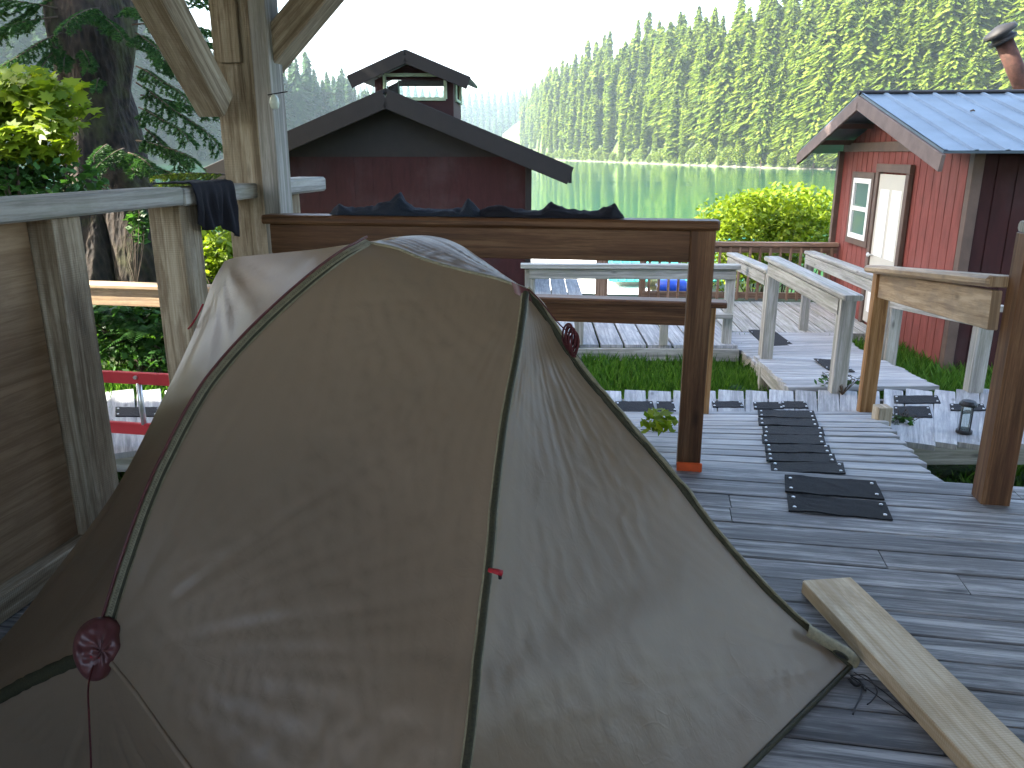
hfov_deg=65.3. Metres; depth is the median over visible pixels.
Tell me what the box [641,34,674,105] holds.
conifer tree
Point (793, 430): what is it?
grip mat
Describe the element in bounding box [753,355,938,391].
boardwalk
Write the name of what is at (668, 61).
conifer tree
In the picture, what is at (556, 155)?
shore bush
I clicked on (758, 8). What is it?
conifer tree
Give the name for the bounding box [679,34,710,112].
conifer tree
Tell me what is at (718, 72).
conifer tree
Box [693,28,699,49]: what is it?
conifer tree
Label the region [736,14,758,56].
conifer tree
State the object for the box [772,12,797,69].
conifer tree
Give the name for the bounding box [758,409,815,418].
grip mat
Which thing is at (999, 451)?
railing
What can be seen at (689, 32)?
conifer tree
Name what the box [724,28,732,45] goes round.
conifer tree
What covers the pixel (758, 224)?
lime bush
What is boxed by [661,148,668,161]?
shore bush
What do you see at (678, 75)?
conifer tree
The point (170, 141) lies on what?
conifer tree
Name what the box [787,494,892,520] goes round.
grip mat
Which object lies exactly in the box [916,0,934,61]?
conifer tree
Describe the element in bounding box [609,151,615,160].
shore bush
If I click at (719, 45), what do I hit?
conifer tree
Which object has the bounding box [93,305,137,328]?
fern
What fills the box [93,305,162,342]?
understory shrub
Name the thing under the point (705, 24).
conifer tree
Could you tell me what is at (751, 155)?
shore bush
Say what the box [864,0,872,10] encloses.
conifer tree
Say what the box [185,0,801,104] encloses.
sky
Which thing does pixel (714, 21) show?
conifer tree
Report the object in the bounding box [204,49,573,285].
red building
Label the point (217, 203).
black shirt
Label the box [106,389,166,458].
boardwalk
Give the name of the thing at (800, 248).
deck fence
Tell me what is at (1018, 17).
conifer tree
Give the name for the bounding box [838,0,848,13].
conifer tree
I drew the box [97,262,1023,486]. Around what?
grass
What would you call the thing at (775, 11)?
conifer tree
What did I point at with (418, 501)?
tent
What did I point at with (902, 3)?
conifer tree
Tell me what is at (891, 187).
door
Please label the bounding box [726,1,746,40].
conifer tree
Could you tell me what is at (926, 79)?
conifer tree
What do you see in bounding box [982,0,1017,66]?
conifer tree
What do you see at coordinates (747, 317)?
cabin deck
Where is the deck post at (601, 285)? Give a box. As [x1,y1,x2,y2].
[595,261,607,295]
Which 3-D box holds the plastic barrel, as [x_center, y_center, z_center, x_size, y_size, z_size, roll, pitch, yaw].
[3.996,-2.414,20.120,0.760,0.460,0.460,0,16,0]
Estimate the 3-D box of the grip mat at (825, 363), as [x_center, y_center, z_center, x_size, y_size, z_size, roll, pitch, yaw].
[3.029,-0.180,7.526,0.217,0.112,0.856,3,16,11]
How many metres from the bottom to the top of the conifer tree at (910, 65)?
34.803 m
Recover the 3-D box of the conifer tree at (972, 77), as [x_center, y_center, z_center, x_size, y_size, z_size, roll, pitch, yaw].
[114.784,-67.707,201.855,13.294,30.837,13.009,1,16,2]
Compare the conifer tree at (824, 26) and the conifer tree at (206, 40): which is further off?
the conifer tree at (206, 40)
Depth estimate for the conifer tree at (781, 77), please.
256.31 m
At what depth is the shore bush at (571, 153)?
507.40 m
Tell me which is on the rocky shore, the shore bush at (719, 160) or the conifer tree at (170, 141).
the shore bush at (719, 160)
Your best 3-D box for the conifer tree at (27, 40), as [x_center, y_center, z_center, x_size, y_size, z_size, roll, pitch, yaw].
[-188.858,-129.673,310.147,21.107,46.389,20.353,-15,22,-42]
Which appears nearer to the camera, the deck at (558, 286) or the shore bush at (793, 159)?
the deck at (558, 286)
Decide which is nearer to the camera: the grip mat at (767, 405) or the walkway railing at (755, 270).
the grip mat at (767, 405)
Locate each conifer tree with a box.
[0,3,7,25]
[1,0,34,59]
[3,29,31,75]
[6,0,35,63]
[30,22,52,71]
[131,69,153,134]
[132,54,154,135]
[134,50,148,106]
[137,21,153,74]
[139,19,154,67]
[150,69,189,139]
[155,74,190,150]
[161,57,184,102]
[200,26,213,54]
[284,93,296,130]
[285,63,315,129]
[640,46,676,140]
[641,21,679,97]
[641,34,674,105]
[649,30,676,92]
[657,52,689,137]
[657,52,692,135]
[672,22,686,66]
[674,11,686,40]
[675,25,695,62]
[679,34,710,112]
[679,48,700,140]
[681,39,695,100]
[681,39,713,143]
[682,27,725,123]
[682,37,713,139]
[683,30,714,97]
[687,5,703,32]
[691,13,711,64]
[691,42,696,59]
[692,12,701,41]
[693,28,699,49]
[695,65,719,149]
[698,39,736,138]
[701,54,723,124]
[709,7,725,36]
[711,25,717,48]
[719,15,726,39]
[721,35,755,143]
[724,0,748,38]
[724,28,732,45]
[724,41,775,147]
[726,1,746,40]
[731,31,742,82]
[733,4,756,39]
[734,14,774,100]
[734,33,757,106]
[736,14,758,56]
[744,71,774,166]
[754,0,764,27]
[754,0,766,34]
[755,23,763,59]
[756,0,781,37]
[760,13,783,73]
[761,57,790,141]
[770,63,806,164]
[771,6,780,46]
[771,58,781,100]
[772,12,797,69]
[777,35,819,143]
[778,0,799,53]
[778,2,785,36]
[779,0,802,11]
[783,0,800,20]
[783,23,806,108]
[786,0,844,145]
[786,2,819,74]
[791,60,832,168]
[795,0,818,41]
[795,1,799,23]
[798,0,815,19]
[804,0,861,124]
[812,73,849,168]
[813,0,838,44]
[814,2,833,57]
[821,73,865,165]
[825,4,881,117]
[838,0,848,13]
[842,0,863,28]
[852,19,906,97]
[859,0,867,17]
[860,0,900,89]
[863,0,876,22]
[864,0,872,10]
[888,0,902,37]
[890,24,925,89]
[898,0,906,18]
[899,0,914,35]
[899,0,936,39]
[900,24,911,85]
[911,51,937,89]
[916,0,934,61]
[917,72,932,89]
[918,0,966,89]
[928,22,971,89]
[931,0,940,15]
[949,0,994,86]
[951,82,957,89]
[954,0,990,71]
[958,50,986,89]
[963,31,999,89]
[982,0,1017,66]
[987,0,1023,89]
[990,16,1006,80]
[1001,31,1023,88]
[1004,0,1017,22]
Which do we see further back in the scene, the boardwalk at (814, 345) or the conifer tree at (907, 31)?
the conifer tree at (907, 31)
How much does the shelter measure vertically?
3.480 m
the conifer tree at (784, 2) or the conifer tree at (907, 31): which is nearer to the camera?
the conifer tree at (907, 31)
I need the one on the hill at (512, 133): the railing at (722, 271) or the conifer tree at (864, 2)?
the conifer tree at (864, 2)
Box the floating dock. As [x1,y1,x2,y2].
[531,259,646,293]
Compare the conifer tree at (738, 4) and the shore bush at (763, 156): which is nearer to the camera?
the shore bush at (763, 156)
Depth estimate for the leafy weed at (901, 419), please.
5.50 m
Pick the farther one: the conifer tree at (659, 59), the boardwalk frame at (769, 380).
the conifer tree at (659, 59)
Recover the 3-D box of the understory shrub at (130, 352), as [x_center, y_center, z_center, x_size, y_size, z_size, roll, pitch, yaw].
[-3.244,-0.193,6.982,1.449,0.476,0.802,3,16,10]
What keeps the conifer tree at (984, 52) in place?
on the hill at (512, 133)
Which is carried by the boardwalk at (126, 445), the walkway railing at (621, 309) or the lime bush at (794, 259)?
the walkway railing at (621, 309)
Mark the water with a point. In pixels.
(637, 190)
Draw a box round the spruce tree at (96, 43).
[0,0,222,282]
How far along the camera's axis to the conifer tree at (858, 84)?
220.80 m
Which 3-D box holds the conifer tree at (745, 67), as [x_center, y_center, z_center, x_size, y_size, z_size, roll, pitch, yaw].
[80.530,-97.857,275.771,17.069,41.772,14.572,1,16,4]
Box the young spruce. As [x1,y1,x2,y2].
[149,172,224,186]
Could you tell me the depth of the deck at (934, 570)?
2.84 m
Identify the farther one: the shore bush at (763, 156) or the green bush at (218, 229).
the shore bush at (763, 156)
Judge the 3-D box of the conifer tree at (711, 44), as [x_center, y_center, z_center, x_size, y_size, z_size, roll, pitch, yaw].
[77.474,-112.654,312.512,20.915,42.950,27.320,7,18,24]
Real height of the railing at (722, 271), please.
0.952 m
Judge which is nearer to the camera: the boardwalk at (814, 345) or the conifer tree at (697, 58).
the boardwalk at (814, 345)
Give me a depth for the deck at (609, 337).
9.99 m
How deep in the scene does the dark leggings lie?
3.61 m
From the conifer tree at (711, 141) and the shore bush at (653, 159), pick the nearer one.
the conifer tree at (711, 141)
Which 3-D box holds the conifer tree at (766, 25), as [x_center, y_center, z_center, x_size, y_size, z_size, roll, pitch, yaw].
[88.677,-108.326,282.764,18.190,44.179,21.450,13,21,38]
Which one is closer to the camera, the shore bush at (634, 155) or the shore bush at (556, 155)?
the shore bush at (634, 155)
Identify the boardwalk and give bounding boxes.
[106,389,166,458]
[606,389,879,411]
[731,332,863,366]
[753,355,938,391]
[883,389,1023,450]
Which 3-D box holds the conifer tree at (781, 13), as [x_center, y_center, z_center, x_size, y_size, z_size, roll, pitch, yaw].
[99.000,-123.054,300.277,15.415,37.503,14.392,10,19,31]
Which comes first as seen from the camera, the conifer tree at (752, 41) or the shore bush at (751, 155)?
the shore bush at (751, 155)
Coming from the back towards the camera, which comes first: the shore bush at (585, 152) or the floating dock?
the shore bush at (585, 152)
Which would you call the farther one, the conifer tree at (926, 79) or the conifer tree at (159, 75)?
the conifer tree at (159, 75)
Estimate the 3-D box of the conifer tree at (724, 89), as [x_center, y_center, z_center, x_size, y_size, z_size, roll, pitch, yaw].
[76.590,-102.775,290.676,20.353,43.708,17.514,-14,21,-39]
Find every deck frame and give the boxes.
[574,322,738,361]
[852,335,864,342]
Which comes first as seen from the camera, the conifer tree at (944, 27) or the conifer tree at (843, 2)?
the conifer tree at (944, 27)
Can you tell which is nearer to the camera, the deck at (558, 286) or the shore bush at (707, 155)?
the deck at (558, 286)
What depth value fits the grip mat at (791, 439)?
4.59 m
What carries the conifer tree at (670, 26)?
on the hill at (512, 133)
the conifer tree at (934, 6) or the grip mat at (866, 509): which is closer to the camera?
the grip mat at (866, 509)
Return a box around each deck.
[0,464,1023,767]
[535,279,598,347]
[593,323,737,348]
[715,301,866,335]
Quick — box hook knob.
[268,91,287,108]
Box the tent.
[0,235,918,767]
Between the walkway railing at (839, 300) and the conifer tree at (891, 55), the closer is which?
the walkway railing at (839, 300)
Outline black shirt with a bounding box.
[153,179,239,236]
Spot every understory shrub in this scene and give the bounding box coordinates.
[0,146,109,195]
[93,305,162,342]
[98,335,167,372]
[123,209,150,281]
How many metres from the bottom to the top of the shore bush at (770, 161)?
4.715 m
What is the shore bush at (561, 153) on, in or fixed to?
on the hill at (512, 133)
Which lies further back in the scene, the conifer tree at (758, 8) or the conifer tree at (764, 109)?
the conifer tree at (758, 8)
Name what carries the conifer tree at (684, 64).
on the hill at (512, 133)
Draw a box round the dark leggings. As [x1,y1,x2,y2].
[480,202,623,218]
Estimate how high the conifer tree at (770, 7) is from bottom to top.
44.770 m
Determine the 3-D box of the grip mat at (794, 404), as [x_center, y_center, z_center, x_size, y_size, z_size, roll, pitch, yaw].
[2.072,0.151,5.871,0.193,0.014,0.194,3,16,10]
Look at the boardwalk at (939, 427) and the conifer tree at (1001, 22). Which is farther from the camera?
the conifer tree at (1001, 22)
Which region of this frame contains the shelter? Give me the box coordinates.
[131,0,343,257]
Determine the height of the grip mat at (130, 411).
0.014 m
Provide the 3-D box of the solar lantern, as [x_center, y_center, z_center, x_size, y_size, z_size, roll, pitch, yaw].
[2.997,0.213,5.267,0.110,0.230,0.110,3,16,10]
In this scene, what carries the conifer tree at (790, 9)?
on the hill at (512, 133)
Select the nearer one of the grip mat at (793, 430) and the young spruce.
the grip mat at (793, 430)
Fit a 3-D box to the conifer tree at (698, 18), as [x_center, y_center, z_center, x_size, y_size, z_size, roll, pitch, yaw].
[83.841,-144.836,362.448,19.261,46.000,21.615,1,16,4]
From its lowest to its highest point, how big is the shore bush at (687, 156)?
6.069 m
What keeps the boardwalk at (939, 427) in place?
on the boardwalk frame at (945, 456)
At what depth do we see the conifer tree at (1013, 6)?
212.16 m
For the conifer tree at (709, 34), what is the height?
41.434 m
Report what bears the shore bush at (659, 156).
on the hill at (512, 133)
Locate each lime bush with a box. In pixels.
[682,252,805,291]
[694,181,832,292]
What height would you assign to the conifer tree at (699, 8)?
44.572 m
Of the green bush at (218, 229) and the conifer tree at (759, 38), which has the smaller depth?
the green bush at (218, 229)
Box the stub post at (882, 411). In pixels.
[871,404,892,426]
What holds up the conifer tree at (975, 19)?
on the hill at (512, 133)
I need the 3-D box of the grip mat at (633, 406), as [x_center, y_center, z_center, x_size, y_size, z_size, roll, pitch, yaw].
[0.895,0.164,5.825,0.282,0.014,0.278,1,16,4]
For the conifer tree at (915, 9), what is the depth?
223.19 m
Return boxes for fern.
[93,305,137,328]
[99,321,163,348]
[141,337,164,364]
[728,383,770,393]
[927,465,974,481]
[931,466,975,483]
[961,465,1023,484]
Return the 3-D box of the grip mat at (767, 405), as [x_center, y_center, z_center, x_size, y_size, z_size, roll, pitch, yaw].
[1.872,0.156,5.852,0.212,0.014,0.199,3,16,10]
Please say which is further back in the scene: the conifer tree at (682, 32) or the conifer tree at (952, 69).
the conifer tree at (682, 32)
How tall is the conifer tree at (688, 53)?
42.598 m
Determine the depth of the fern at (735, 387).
8.20 m
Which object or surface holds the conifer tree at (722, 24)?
on the hill at (512, 133)
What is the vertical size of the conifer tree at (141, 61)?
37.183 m
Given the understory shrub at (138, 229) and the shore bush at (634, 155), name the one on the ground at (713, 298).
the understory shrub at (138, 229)
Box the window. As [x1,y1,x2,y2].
[845,171,875,247]
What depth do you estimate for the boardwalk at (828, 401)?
6.05 m
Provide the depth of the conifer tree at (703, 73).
305.56 m
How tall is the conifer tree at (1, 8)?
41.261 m
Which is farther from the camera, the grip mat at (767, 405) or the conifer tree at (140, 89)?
the conifer tree at (140, 89)
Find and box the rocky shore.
[556,159,835,169]
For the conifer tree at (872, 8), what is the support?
on the hill at (512, 133)
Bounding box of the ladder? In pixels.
[102,370,169,434]
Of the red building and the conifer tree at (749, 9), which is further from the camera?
the conifer tree at (749, 9)
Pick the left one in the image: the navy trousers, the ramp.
the navy trousers
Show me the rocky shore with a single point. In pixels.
(716, 165)
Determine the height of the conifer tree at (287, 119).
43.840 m
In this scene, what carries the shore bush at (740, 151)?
on the hill at (512, 133)
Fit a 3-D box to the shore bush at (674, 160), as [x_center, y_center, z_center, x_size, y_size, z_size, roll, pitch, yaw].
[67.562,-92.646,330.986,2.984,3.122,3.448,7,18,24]
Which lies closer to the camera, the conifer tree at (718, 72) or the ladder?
the ladder
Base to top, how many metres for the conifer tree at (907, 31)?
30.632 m
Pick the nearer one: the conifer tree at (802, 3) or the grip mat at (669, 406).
the grip mat at (669, 406)
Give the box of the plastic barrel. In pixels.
[656,279,686,290]
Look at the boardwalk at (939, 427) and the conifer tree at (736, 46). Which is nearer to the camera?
the boardwalk at (939, 427)
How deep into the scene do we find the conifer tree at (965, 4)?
211.89 m
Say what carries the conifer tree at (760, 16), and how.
on the hill at (512, 133)
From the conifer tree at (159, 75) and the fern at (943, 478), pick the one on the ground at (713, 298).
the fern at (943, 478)
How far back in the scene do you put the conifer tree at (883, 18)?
221.71 m
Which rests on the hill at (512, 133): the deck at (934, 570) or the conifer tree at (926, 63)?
the conifer tree at (926, 63)
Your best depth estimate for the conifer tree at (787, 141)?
246.51 m
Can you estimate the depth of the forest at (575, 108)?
446.81 m
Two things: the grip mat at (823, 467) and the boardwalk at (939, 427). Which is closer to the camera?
the grip mat at (823, 467)
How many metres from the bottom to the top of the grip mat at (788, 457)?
0.048 m
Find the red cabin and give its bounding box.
[796,21,1023,371]
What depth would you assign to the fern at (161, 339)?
6.72 m
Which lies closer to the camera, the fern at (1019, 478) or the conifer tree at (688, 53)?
the fern at (1019, 478)
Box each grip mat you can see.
[115,407,157,416]
[615,401,653,411]
[657,401,675,411]
[712,401,743,407]
[749,330,791,345]
[753,402,783,409]
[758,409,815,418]
[758,417,818,426]
[762,426,824,435]
[762,434,825,444]
[765,444,831,453]
[766,453,836,461]
[770,461,845,473]
[781,401,807,408]
[785,474,884,499]
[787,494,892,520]
[814,358,854,371]
[894,395,940,403]
[894,406,931,417]
[950,403,985,410]
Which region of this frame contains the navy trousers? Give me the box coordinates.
[330,192,479,216]
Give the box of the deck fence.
[638,241,838,300]
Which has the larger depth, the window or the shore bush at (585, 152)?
the shore bush at (585, 152)
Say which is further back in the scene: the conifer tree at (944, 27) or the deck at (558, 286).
the conifer tree at (944, 27)
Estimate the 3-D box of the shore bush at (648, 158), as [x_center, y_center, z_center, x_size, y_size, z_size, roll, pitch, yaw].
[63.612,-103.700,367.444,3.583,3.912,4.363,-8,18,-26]
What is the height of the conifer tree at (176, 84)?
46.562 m
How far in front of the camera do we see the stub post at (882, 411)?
5.31 m
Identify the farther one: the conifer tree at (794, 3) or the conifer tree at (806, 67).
the conifer tree at (794, 3)
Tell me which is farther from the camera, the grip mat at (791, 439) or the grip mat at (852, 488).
the grip mat at (791, 439)
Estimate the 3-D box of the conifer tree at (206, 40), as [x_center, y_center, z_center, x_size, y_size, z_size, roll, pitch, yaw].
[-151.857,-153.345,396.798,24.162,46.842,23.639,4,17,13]
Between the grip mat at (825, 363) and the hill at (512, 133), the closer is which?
the grip mat at (825, 363)
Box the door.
[862,174,905,321]
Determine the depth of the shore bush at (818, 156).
233.84 m
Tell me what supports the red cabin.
on the ground at (713, 298)
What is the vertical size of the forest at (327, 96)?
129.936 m
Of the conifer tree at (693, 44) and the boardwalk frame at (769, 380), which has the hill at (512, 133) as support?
the conifer tree at (693, 44)
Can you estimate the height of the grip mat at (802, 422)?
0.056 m
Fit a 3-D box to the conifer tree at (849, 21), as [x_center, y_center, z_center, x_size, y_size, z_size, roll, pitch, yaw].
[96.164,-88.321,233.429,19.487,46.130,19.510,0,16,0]
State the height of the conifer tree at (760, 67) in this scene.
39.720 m
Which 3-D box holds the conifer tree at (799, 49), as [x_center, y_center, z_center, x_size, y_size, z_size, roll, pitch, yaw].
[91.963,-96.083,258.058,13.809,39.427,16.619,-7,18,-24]
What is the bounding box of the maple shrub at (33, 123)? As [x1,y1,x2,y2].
[0,62,104,194]
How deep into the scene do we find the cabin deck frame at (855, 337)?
10.92 m
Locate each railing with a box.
[0,177,325,623]
[89,281,726,413]
[261,213,719,471]
[521,263,740,345]
[726,252,767,375]
[757,256,863,398]
[798,251,889,359]
[856,265,1008,411]
[880,301,1003,398]
[971,220,1023,505]
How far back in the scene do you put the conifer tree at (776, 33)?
277.79 m
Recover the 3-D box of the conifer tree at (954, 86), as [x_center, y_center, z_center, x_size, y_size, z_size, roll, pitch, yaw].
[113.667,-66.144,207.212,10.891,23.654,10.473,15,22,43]
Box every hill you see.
[19,134,223,165]
[357,96,517,134]
[502,121,833,168]
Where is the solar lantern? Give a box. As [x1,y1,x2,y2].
[955,399,977,434]
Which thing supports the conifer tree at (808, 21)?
on the hill at (512, 133)
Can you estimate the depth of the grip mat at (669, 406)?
5.84 m
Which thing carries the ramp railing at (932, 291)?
on the ramp
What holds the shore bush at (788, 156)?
on the hill at (512, 133)
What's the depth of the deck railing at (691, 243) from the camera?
3.66 m
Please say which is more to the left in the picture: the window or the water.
the water
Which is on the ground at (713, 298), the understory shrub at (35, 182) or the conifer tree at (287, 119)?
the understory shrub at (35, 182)
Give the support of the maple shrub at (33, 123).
on the ground at (713, 298)
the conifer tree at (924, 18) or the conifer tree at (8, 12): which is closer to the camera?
the conifer tree at (924, 18)
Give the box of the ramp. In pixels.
[624,411,943,481]
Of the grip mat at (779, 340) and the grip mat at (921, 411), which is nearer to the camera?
the grip mat at (921, 411)
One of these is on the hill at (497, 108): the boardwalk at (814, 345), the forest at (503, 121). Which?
the forest at (503, 121)
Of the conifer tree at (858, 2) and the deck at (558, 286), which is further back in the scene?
the conifer tree at (858, 2)
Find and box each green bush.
[201,226,230,257]
[202,230,232,283]
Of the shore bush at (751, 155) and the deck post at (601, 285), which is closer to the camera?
the deck post at (601, 285)
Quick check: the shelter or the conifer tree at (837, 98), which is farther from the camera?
the conifer tree at (837, 98)
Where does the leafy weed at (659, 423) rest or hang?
on the ramp
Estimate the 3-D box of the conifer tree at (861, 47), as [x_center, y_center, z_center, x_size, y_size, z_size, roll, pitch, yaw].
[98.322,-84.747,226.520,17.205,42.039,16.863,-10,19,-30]
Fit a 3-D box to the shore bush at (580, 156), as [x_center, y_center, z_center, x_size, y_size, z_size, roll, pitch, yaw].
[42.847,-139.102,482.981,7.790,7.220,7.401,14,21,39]
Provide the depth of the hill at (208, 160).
340.57 m
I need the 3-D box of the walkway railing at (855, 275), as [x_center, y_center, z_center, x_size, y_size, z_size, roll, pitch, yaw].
[3.913,-0.685,9.641,0.150,1.610,3.048,2,16,5]
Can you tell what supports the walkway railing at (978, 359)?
on the boardwalk at (939, 427)
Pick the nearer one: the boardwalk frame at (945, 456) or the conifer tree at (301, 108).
the boardwalk frame at (945, 456)
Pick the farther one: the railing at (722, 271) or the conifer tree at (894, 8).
the conifer tree at (894, 8)
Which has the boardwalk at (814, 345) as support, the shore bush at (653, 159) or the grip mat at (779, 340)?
the grip mat at (779, 340)
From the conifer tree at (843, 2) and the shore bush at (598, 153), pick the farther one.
the shore bush at (598, 153)
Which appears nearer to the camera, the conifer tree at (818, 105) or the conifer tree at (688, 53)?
the conifer tree at (818, 105)
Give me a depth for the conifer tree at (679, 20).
390.30 m
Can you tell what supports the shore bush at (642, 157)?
on the hill at (512, 133)
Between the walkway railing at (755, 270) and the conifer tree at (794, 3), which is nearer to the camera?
the walkway railing at (755, 270)
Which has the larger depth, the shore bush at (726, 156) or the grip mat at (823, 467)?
the shore bush at (726, 156)
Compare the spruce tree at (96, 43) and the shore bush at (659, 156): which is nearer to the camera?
the spruce tree at (96, 43)
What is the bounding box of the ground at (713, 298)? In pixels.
[37,192,972,481]
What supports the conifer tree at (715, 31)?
on the hill at (512, 133)
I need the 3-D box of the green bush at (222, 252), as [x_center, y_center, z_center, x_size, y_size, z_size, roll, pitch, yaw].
[-3.197,-1.275,9.014,0.752,0.944,1.045,3,16,10]
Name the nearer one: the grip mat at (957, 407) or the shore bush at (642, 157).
the grip mat at (957, 407)
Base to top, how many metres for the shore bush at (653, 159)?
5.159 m
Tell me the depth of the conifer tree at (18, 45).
297.30 m
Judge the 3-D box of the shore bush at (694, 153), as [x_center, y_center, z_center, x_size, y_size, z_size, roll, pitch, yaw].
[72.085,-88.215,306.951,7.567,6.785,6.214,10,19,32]
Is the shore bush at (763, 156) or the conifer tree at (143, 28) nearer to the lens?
the shore bush at (763, 156)
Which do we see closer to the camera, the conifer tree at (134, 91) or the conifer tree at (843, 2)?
the conifer tree at (843, 2)
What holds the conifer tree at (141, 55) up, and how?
on the hill at (208, 160)
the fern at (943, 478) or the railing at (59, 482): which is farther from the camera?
the fern at (943, 478)
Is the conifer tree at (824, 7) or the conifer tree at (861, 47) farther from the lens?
the conifer tree at (824, 7)
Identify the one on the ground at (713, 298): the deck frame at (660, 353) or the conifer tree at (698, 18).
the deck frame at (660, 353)
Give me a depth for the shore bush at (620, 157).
410.46 m
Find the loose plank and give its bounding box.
[802,577,1023,767]
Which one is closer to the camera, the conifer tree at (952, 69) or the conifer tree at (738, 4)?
the conifer tree at (952, 69)
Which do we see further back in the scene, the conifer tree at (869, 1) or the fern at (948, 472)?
the conifer tree at (869, 1)
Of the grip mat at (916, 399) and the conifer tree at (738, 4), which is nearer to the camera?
the grip mat at (916, 399)
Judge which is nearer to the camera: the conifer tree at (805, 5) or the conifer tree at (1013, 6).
the conifer tree at (1013, 6)
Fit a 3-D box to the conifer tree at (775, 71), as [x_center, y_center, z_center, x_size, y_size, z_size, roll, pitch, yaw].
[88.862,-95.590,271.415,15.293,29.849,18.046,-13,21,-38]
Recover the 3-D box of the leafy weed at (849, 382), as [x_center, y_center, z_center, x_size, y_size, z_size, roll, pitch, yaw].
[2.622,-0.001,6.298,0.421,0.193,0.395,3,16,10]
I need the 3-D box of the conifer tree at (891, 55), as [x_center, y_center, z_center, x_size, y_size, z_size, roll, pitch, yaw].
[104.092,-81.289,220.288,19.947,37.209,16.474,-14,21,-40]
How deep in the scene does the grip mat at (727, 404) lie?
5.87 m
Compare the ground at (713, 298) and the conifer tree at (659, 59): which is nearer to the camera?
the ground at (713, 298)
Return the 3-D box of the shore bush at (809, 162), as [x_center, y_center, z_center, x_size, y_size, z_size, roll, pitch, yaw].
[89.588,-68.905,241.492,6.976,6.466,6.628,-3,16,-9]
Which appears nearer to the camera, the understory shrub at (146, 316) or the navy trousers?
the navy trousers
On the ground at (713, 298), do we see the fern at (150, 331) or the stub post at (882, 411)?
the fern at (150, 331)
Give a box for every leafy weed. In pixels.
[640,408,677,435]
[814,372,859,394]
[891,409,919,425]
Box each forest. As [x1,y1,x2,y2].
[0,0,373,161]
[300,72,531,136]
[519,7,906,163]
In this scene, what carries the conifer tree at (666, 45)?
on the hill at (512, 133)
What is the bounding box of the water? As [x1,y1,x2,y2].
[20,160,835,292]
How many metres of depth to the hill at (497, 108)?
1501.35 m
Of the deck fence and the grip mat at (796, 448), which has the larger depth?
the deck fence
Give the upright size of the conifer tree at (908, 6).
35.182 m
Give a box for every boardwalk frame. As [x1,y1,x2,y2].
[115,399,1023,471]
[731,348,928,398]
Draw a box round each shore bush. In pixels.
[553,150,559,157]
[557,149,564,157]
[569,149,573,157]
[578,148,583,159]
[581,148,589,159]
[593,148,602,160]
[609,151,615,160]
[617,152,623,161]
[631,149,639,161]
[636,149,647,160]
[646,154,651,162]
[651,151,657,162]
[653,148,662,162]
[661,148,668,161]
[671,157,677,163]
[684,148,693,163]
[689,146,701,162]
[700,146,715,163]
[715,158,723,165]
[719,144,734,164]
[732,145,749,164]
[745,148,757,165]
[753,150,768,163]
[766,152,778,166]
[779,148,795,166]
[790,146,803,163]
[795,157,811,166]
[813,153,827,166]
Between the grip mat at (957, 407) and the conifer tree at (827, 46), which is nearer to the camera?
the grip mat at (957, 407)
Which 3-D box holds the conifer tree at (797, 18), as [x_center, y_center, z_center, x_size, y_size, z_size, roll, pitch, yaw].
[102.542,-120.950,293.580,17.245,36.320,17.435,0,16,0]
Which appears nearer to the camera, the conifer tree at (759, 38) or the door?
the door

